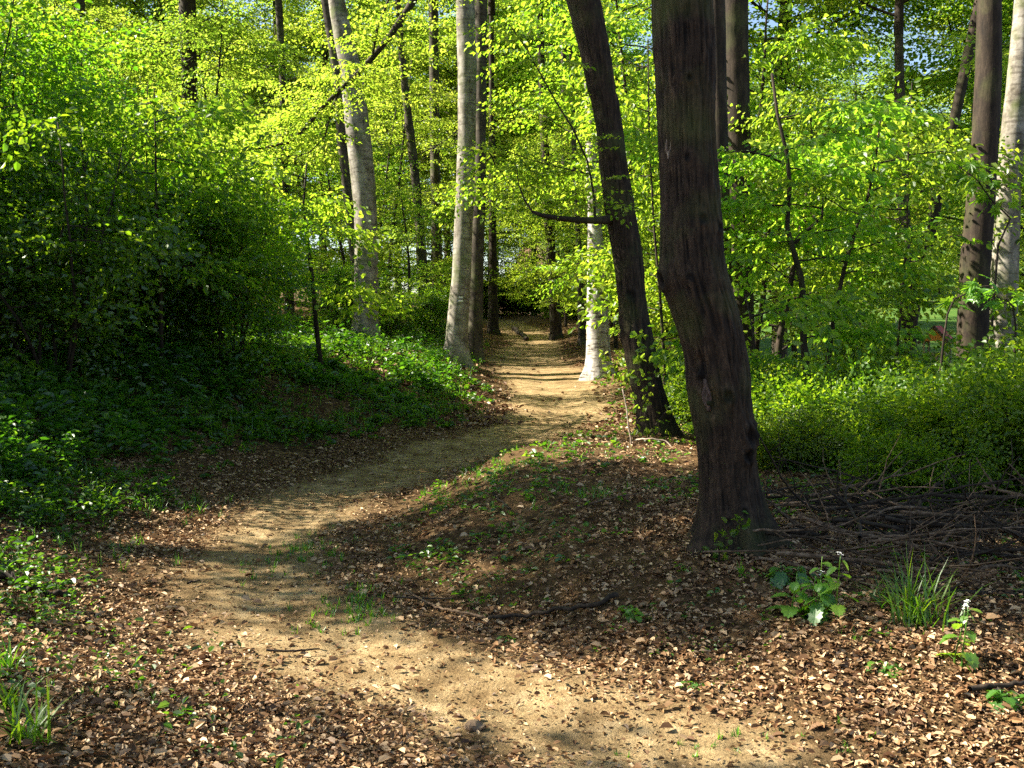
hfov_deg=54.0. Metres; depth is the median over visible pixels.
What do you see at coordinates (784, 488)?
fallen branch
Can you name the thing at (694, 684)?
garlic mustard
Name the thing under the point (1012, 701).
garlic mustard
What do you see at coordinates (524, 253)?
young beech
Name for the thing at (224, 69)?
young beech
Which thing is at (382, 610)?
grass
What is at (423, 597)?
fallen stick
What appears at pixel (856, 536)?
fallen branch
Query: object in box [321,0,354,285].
beech tree
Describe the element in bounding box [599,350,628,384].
leafy shoot
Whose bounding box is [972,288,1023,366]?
maple sapling
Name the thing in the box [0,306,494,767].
ground cover
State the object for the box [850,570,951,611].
grass tuft
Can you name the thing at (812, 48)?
young beech
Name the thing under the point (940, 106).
forest tree
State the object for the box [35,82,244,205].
young beech
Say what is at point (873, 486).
fallen branch
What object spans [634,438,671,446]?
bare stem
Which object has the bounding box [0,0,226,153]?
young beech
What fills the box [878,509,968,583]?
fallen branch
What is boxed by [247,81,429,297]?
young beech
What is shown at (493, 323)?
beech tree
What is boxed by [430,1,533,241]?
forest tree
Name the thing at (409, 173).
young beech
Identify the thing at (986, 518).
fallen branch
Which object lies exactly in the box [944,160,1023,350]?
maple sapling
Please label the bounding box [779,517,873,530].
fallen branch
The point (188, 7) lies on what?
beech tree
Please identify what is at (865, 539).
fallen branch
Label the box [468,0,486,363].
beech tree
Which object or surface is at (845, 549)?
fallen branch
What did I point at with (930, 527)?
fallen branch
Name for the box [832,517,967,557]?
fallen branch
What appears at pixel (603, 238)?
young beech
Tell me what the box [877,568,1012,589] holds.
fallen branch
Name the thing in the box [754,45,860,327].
forest tree
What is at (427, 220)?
young beech
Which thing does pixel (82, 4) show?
beech tree
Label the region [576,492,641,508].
fallen stick
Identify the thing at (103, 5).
forest tree
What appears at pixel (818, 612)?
garlic mustard
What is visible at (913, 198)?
forest tree
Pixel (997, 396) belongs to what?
bush
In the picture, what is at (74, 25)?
forest tree
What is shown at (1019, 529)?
fallen branch
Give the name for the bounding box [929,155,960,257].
forest tree
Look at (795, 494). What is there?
fallen branch
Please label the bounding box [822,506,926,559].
fallen branch
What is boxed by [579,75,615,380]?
birch tree
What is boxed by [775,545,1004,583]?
fallen branch
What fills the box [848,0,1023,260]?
forest tree
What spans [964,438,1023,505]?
fallen branch
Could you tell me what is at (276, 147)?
forest tree
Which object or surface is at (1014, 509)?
fallen branch
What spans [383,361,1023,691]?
ground cover
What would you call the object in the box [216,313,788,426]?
leaf litter
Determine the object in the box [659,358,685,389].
bush
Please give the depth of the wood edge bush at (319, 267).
50.46 m
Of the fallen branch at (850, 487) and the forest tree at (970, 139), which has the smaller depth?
the fallen branch at (850, 487)
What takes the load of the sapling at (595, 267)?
on the ground at (556, 375)
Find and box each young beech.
[0,0,115,137]
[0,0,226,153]
[0,0,244,179]
[3,0,128,100]
[3,7,247,151]
[18,0,402,279]
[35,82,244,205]
[57,0,381,283]
[71,31,223,163]
[137,66,307,262]
[151,0,455,304]
[180,55,384,262]
[228,106,451,313]
[243,36,541,297]
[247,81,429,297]
[251,86,413,311]
[290,152,449,309]
[293,74,495,296]
[296,135,454,293]
[313,180,499,323]
[376,146,520,292]
[381,124,570,302]
[385,170,516,301]
[428,0,819,229]
[444,121,658,326]
[450,239,540,316]
[483,86,657,330]
[485,62,659,336]
[485,130,656,298]
[485,153,605,263]
[485,153,609,286]
[486,43,760,310]
[504,72,776,333]
[529,81,868,330]
[531,145,676,348]
[533,138,652,315]
[538,0,940,356]
[559,224,647,285]
[569,128,842,331]
[595,0,940,357]
[600,91,960,363]
[601,11,962,366]
[605,64,886,336]
[862,94,1023,345]
[883,11,1023,349]
[969,126,1023,328]
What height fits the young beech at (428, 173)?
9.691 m
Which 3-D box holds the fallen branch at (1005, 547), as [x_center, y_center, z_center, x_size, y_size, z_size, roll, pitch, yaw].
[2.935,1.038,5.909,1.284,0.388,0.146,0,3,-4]
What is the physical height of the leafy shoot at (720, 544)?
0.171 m
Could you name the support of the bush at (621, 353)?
on the ground at (556, 375)
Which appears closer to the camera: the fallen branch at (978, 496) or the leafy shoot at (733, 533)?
the leafy shoot at (733, 533)
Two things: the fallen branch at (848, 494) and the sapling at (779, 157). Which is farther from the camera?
the sapling at (779, 157)
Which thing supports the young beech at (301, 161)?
on the ground at (556, 375)
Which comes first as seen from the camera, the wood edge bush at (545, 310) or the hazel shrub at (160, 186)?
the hazel shrub at (160, 186)
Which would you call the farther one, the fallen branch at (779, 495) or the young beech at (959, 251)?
the young beech at (959, 251)
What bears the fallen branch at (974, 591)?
on the ground at (556, 375)
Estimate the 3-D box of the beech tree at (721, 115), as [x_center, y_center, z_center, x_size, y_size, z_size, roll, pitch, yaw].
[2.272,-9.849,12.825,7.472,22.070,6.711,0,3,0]
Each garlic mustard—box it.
[497,635,516,643]
[617,601,694,621]
[679,681,705,691]
[764,565,812,590]
[766,552,858,625]
[865,660,902,677]
[936,599,981,673]
[984,689,1023,713]
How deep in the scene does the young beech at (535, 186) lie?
31.25 m
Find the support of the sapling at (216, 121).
on the ground at (556, 375)
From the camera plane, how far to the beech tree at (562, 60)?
45.27 m
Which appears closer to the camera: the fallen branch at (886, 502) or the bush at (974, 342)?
the fallen branch at (886, 502)
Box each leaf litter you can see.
[0,335,1023,767]
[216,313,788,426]
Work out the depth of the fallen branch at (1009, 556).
5.54 m
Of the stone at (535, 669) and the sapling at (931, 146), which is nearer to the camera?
the stone at (535, 669)
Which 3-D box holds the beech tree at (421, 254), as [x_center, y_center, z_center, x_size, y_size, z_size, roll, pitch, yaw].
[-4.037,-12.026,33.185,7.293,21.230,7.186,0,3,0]
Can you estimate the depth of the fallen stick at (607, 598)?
5.30 m
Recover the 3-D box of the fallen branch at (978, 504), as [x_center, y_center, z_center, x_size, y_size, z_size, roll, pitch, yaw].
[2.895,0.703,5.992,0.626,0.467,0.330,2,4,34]
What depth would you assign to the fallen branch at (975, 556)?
5.62 m
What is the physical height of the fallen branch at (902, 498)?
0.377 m
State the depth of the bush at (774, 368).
15.10 m
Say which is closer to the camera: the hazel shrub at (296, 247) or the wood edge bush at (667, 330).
the hazel shrub at (296, 247)
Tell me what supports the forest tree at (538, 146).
on the ground at (556, 375)
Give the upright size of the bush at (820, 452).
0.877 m
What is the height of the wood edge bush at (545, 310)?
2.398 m
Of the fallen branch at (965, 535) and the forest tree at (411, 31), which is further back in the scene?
the forest tree at (411, 31)
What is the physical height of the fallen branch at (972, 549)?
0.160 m
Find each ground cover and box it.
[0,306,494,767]
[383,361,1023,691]
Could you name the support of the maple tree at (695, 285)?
on the ground at (556, 375)
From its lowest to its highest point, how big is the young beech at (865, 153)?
5.350 m
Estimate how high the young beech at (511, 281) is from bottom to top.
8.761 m
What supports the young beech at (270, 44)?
on the ground at (556, 375)
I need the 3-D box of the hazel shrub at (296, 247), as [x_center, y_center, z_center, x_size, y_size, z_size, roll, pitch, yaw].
[-5.297,-1.695,15.137,3.856,2.981,3.245,1,4,23]
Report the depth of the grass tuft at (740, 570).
5.26 m
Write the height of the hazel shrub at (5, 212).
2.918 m
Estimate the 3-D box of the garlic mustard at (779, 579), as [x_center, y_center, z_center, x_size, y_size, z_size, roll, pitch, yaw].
[1.451,1.024,5.238,0.341,0.180,0.239,0,3,0]
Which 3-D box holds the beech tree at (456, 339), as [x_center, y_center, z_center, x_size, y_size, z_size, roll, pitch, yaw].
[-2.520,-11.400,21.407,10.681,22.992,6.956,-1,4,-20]
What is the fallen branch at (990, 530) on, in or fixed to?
on the ground at (556, 375)
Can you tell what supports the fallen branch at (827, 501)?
on the ground at (556, 375)
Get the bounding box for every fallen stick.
[266,648,319,651]
[396,596,453,599]
[403,586,486,617]
[488,592,618,618]
[491,492,510,508]
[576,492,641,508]
[967,680,1023,691]
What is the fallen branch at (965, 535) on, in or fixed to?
on the ground at (556, 375)
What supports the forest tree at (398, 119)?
on the ground at (556, 375)
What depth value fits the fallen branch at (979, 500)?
6.52 m
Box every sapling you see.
[0,69,288,365]
[227,133,418,366]
[556,4,757,389]
[621,276,878,398]
[623,73,941,385]
[723,76,1014,381]
[734,82,1023,366]
[935,274,999,373]
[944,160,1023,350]
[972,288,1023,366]
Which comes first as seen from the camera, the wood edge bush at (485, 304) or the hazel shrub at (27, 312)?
the hazel shrub at (27, 312)
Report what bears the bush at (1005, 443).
on the ground at (556, 375)
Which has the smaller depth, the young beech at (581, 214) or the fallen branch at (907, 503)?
the fallen branch at (907, 503)
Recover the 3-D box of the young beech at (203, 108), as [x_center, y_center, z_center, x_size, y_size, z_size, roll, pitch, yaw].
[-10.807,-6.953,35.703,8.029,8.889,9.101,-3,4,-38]
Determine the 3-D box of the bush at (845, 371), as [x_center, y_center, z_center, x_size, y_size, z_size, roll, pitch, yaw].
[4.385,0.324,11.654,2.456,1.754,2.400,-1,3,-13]
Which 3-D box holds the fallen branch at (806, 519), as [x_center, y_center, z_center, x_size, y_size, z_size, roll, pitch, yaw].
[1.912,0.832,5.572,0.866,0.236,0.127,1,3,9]
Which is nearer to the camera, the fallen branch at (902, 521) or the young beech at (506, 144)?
the fallen branch at (902, 521)
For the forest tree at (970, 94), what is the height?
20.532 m
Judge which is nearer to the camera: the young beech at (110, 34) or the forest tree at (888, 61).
the young beech at (110, 34)
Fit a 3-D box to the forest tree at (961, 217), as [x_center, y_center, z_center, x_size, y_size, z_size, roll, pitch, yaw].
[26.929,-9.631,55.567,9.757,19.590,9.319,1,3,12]
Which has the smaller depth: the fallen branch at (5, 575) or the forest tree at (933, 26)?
the fallen branch at (5, 575)
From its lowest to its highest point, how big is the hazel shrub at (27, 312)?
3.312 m
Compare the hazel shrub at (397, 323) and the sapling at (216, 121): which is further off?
the hazel shrub at (397, 323)
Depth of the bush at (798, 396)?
8.71 m
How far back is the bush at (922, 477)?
7.05 m
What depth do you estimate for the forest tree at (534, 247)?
70.29 m
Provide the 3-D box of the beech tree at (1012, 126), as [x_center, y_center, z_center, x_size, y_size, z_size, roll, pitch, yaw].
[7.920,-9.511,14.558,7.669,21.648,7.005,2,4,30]
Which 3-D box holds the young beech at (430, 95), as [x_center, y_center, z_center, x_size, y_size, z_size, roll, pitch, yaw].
[-4.581,-7.311,35.893,10.811,10.558,9.536,-2,4,-27]
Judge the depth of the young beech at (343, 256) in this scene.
31.74 m
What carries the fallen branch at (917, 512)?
on the ground at (556, 375)
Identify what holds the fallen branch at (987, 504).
on the ground at (556, 375)
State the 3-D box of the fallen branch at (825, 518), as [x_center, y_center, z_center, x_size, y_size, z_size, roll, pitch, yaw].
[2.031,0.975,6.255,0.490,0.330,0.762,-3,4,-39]
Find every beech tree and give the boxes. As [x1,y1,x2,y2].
[75,0,86,71]
[134,0,482,368]
[178,0,199,168]
[275,0,295,316]
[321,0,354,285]
[328,0,380,337]
[366,0,445,318]
[395,0,429,325]
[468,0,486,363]
[486,0,550,335]
[503,0,637,319]
[537,0,563,339]
[568,11,585,345]
[713,0,732,287]
[725,0,754,365]
[787,0,931,370]
[901,0,976,357]
[956,0,1001,368]
[989,0,1023,357]
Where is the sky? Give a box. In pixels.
[2,0,1009,292]
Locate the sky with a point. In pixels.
(771, 22)
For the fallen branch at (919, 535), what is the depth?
5.42 m
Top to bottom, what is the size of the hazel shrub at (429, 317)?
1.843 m
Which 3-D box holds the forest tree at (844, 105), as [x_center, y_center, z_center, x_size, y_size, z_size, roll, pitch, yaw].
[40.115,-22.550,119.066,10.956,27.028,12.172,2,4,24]
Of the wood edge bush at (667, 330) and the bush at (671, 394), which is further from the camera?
the wood edge bush at (667, 330)
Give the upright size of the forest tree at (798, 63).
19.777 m
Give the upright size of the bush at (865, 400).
1.274 m
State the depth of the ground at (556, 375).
5.52 m
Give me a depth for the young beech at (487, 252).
55.51 m
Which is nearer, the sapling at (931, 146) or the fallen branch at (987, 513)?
the fallen branch at (987, 513)
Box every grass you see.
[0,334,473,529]
[24,442,923,757]
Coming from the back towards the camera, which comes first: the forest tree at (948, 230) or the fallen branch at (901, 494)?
the forest tree at (948, 230)
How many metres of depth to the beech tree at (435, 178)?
41.33 m
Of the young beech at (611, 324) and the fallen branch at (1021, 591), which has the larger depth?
the young beech at (611, 324)
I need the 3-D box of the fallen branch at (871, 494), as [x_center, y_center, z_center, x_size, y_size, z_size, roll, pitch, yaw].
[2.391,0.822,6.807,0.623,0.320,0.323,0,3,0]
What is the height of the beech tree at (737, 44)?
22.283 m
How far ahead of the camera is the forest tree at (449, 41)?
54.78 m
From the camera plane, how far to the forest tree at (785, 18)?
33.67 m
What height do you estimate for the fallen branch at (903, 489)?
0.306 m
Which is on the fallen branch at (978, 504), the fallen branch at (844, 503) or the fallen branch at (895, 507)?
the fallen branch at (844, 503)
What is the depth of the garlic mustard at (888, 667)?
4.26 m
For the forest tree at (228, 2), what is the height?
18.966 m
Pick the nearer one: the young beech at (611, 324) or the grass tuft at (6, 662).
the grass tuft at (6, 662)
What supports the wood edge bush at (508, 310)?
on the ground at (556, 375)
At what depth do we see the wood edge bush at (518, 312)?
57.12 m
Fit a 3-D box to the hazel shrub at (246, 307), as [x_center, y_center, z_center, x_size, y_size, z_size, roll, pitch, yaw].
[-3.870,-1.414,13.513,2.887,2.918,3.636,-1,3,-12]
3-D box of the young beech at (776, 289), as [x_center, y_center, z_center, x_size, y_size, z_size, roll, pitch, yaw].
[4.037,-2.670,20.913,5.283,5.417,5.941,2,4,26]
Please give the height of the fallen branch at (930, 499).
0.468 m
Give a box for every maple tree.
[436,0,682,435]
[651,0,794,558]
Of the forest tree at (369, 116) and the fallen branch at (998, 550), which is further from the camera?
the forest tree at (369, 116)
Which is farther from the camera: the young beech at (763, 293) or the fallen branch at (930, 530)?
the young beech at (763, 293)
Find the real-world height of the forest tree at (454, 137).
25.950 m
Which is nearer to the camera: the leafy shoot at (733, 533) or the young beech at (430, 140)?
the leafy shoot at (733, 533)
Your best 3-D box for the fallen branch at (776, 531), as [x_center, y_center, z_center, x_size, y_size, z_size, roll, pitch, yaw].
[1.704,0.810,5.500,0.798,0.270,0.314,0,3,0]
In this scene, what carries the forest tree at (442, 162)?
on the ground at (556, 375)
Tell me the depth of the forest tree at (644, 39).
75.91 m
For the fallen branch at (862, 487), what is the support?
on the ground at (556, 375)
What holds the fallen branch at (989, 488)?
on the ground at (556, 375)
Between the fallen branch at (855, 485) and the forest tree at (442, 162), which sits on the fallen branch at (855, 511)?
the fallen branch at (855, 485)
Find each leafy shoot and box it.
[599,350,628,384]
[620,329,682,442]
[702,532,728,561]
[718,510,750,554]
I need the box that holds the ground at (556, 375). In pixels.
[0,235,1023,767]
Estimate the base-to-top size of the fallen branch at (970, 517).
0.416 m
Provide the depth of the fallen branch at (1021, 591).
5.27 m
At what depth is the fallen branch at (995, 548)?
5.46 m
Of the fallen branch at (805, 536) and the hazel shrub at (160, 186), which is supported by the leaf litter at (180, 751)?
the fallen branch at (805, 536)
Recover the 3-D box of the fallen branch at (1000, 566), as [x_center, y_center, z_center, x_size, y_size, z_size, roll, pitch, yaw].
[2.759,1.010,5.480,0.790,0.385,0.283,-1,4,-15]
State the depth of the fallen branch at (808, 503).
6.67 m
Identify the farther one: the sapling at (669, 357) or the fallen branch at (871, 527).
the sapling at (669, 357)
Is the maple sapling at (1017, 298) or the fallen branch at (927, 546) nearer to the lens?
the fallen branch at (927, 546)
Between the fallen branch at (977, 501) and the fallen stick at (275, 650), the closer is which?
the fallen stick at (275, 650)
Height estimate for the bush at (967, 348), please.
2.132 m
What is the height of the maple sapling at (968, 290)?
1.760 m
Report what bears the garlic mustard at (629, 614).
on the ground at (556, 375)
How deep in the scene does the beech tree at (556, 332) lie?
35.64 m
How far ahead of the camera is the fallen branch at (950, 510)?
6.12 m
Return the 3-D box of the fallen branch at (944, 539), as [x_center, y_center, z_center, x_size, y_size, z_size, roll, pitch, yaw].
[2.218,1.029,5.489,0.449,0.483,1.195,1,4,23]
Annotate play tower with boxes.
[899,325,955,373]
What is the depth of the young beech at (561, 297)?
28.12 m
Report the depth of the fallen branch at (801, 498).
6.48 m
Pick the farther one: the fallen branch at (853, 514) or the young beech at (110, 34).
the young beech at (110, 34)
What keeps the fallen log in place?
on the ground at (556, 375)
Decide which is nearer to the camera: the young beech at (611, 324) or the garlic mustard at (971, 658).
the garlic mustard at (971, 658)
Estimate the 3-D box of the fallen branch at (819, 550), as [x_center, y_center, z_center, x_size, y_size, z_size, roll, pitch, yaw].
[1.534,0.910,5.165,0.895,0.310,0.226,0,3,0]
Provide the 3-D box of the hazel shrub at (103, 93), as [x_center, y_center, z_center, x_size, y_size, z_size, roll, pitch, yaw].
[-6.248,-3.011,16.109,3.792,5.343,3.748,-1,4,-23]
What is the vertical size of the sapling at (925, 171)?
4.660 m
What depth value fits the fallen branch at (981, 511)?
5.72 m
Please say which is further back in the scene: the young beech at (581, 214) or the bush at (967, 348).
the young beech at (581, 214)
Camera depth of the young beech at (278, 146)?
37.56 m
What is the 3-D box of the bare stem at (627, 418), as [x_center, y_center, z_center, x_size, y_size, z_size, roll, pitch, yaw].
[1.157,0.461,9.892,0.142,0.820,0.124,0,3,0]
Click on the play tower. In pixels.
(938, 330)
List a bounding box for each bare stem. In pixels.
[622,389,631,443]
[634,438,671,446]
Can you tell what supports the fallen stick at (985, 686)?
on the leaf litter at (180, 751)
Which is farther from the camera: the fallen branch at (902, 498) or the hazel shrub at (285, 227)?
the hazel shrub at (285, 227)
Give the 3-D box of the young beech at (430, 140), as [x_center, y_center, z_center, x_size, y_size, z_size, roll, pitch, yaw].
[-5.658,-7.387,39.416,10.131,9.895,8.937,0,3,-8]
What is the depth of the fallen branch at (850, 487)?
6.12 m
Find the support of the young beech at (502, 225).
on the ground at (556, 375)
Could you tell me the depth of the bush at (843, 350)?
18.41 m
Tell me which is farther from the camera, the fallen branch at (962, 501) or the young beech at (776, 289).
the young beech at (776, 289)
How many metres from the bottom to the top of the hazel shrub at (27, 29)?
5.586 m
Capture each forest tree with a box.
[0,0,163,168]
[7,0,122,111]
[74,0,274,158]
[119,0,212,160]
[138,0,276,157]
[170,0,329,276]
[223,0,424,296]
[235,26,317,298]
[258,0,449,212]
[306,0,416,239]
[329,0,450,290]
[378,0,552,228]
[382,13,510,312]
[388,0,568,235]
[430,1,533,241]
[442,0,539,310]
[442,186,526,268]
[484,6,560,313]
[485,0,651,251]
[496,4,633,249]
[501,1,623,250]
[609,12,654,249]
[635,0,955,366]
[751,59,839,306]
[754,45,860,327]
[828,32,926,324]
[828,82,893,283]
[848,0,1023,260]
[870,82,967,266]
[875,106,940,259]
[883,0,1023,275]
[913,36,1023,286]
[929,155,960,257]
[934,2,1023,279]
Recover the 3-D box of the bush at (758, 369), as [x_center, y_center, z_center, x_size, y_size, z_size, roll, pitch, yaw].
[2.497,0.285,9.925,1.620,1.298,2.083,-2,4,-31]
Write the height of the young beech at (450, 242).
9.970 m
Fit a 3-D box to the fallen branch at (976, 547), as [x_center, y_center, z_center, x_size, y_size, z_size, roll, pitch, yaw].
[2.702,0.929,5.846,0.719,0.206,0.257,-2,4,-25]
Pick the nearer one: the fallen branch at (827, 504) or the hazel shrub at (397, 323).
the fallen branch at (827, 504)
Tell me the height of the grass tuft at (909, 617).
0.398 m
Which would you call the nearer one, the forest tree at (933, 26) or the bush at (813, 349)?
the bush at (813, 349)
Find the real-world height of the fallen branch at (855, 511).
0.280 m
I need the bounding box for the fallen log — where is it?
[511,326,528,340]
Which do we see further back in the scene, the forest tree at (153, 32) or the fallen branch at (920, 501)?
the forest tree at (153, 32)
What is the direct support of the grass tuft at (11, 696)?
on the ground at (556, 375)
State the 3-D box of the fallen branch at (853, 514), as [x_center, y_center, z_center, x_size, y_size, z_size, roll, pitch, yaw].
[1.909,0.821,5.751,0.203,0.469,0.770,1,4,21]
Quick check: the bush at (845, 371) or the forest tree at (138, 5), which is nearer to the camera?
the bush at (845, 371)
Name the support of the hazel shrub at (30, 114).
on the ground at (556, 375)
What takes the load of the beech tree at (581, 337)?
on the ground at (556, 375)
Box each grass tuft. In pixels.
[0,632,32,679]
[0,670,58,712]
[0,677,100,748]
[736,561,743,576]
[842,542,996,631]
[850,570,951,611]
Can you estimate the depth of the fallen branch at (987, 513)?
6.21 m
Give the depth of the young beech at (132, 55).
26.80 m
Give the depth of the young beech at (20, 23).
25.52 m
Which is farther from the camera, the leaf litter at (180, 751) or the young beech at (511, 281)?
the young beech at (511, 281)
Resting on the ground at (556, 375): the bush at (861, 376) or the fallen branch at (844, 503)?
the bush at (861, 376)
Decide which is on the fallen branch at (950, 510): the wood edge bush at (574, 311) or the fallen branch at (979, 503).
the fallen branch at (979, 503)
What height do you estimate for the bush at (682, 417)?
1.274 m
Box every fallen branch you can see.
[0,569,71,597]
[669,468,872,502]
[691,476,876,509]
[702,492,946,554]
[729,533,889,576]
[752,421,829,515]
[753,509,881,559]
[758,515,1003,590]
[758,530,893,591]
[762,462,851,512]
[763,467,881,500]
[763,484,1023,519]
[764,487,938,505]
[765,498,917,528]
[765,500,1023,572]
[768,456,925,493]
[768,490,853,509]
[771,480,814,501]
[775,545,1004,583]
[776,483,928,516]
[777,513,936,553]
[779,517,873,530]
[783,429,942,505]
[784,472,945,543]
[786,510,880,543]
[790,494,885,513]
[790,509,904,544]
[792,461,903,509]
[793,465,970,518]
[796,489,950,508]
[800,471,919,558]
[808,450,965,496]
[813,474,984,510]
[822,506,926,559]
[825,462,1023,521]
[825,495,924,515]
[827,479,861,551]
[827,518,979,569]
[832,478,962,520]
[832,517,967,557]
[836,487,874,505]
[839,551,1023,602]
[844,458,996,505]
[848,464,969,520]
[853,490,951,528]
[857,494,1007,522]
[859,514,1022,554]
[862,462,923,497]
[862,475,983,547]
[864,495,1023,518]
[866,537,1023,596]
[867,490,1023,542]
[868,489,1023,548]
[871,462,977,529]
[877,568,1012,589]
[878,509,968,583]
[879,523,964,587]
[880,456,1023,543]
[880,509,972,555]
[881,493,1023,555]
[882,557,1023,595]
[884,494,1023,528]
[885,528,956,556]
[903,515,1023,546]
[907,482,939,530]
[911,504,983,540]
[914,454,1023,519]
[915,509,1023,549]
[917,531,1023,567]
[923,466,941,531]
[923,517,1023,567]
[934,487,1019,546]
[939,499,1023,569]
[940,480,1002,535]
[941,546,1023,548]
[945,465,1023,530]
[949,461,1018,530]
[950,485,1023,554]
[950,539,1005,551]
[953,506,1023,512]
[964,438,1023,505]
[964,532,1023,555]
[966,548,1023,562]
[968,457,1023,497]
[973,563,1023,575]
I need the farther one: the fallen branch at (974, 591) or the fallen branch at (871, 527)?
the fallen branch at (871, 527)
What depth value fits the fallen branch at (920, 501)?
6.13 m
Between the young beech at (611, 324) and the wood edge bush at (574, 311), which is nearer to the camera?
the young beech at (611, 324)
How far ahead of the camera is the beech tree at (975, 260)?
13.71 m
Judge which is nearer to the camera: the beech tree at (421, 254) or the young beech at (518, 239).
the beech tree at (421, 254)
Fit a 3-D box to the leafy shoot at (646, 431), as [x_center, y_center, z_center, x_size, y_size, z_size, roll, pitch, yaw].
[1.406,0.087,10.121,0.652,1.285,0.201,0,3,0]
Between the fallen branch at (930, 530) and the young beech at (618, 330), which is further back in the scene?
the young beech at (618, 330)
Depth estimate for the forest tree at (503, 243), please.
94.62 m
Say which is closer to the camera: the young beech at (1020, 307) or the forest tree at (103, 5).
the young beech at (1020, 307)
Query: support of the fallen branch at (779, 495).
on the fallen branch at (886, 502)
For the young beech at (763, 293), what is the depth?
19.33 m
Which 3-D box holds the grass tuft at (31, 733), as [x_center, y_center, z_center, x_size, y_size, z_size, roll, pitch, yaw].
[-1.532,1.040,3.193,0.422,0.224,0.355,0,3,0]
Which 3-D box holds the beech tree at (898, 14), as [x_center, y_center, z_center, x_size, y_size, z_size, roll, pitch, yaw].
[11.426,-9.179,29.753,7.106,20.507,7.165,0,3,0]
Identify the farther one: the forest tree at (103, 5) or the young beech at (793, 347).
the forest tree at (103, 5)
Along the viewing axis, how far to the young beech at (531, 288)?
44.13 m
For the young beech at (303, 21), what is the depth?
33.53 m
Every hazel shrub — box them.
[0,0,92,262]
[0,0,132,354]
[0,14,145,262]
[0,89,219,397]
[0,94,181,338]
[0,171,35,276]
[1,15,233,326]
[10,123,284,363]
[96,175,317,346]
[117,149,329,382]
[173,137,327,325]
[292,250,389,330]
[379,284,422,338]
[402,276,450,340]
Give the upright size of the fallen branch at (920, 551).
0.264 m
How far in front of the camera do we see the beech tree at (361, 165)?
23.52 m
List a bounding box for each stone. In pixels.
[464,719,484,730]
[531,667,540,672]
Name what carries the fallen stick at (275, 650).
on the ground at (556, 375)
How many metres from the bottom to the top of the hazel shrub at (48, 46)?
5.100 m
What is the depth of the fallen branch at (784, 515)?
6.08 m
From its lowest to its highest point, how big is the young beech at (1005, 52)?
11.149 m
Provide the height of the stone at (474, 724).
0.053 m
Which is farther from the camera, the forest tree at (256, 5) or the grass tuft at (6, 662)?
the forest tree at (256, 5)
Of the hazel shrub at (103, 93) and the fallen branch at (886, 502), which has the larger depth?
the hazel shrub at (103, 93)
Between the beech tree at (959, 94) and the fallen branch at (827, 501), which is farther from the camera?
the beech tree at (959, 94)
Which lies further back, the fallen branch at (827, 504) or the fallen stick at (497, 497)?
the fallen stick at (497, 497)
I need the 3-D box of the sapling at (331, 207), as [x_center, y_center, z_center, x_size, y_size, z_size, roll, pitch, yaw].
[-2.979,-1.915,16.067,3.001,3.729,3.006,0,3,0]
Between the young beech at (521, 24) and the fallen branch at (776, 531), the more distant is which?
the young beech at (521, 24)
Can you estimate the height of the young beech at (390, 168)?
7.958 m
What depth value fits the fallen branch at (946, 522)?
5.97 m
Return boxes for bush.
[297,230,381,303]
[427,247,511,318]
[483,264,539,315]
[498,257,548,315]
[510,247,585,316]
[536,285,575,318]
[560,265,618,323]
[611,336,681,382]
[655,308,678,336]
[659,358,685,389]
[661,347,816,390]
[663,375,691,429]
[667,390,692,431]
[669,348,846,443]
[750,352,927,471]
[753,398,858,473]
[761,342,987,451]
[772,348,893,380]
[788,336,924,370]
[800,338,968,390]
[823,409,1013,509]
[832,336,1023,507]
[836,358,1013,486]
[885,349,1023,502]
[889,317,1023,389]
[943,334,1023,371]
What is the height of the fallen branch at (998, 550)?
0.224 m
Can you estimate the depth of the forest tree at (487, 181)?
73.92 m
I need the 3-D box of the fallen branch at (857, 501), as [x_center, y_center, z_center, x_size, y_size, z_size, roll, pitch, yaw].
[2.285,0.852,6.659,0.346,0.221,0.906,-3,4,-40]
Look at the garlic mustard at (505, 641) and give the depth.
5.15 m
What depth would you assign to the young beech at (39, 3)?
27.07 m
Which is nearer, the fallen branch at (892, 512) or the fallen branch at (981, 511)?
the fallen branch at (981, 511)
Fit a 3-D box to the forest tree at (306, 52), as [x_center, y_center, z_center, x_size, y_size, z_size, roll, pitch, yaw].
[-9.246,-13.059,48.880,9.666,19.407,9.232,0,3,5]
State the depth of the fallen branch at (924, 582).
5.10 m
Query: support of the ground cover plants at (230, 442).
on the ground at (556, 375)
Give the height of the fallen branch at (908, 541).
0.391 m
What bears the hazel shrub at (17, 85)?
on the ground at (556, 375)
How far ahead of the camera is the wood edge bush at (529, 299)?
54.01 m
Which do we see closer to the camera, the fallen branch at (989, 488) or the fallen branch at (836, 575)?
the fallen branch at (836, 575)
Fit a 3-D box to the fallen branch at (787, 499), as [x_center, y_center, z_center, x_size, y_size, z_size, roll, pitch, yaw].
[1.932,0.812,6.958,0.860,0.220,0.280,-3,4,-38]
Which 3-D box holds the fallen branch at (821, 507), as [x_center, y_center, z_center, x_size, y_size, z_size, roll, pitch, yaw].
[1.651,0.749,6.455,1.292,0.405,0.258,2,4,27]
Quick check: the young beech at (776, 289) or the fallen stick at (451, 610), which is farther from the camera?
the young beech at (776, 289)
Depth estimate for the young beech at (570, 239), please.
38.86 m
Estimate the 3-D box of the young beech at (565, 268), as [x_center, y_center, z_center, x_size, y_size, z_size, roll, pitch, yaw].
[4.527,-4.426,24.603,7.670,8.329,7.481,3,4,39]
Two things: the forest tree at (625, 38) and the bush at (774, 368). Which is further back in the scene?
the forest tree at (625, 38)
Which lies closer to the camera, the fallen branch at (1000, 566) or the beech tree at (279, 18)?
the fallen branch at (1000, 566)
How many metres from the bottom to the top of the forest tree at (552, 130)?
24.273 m

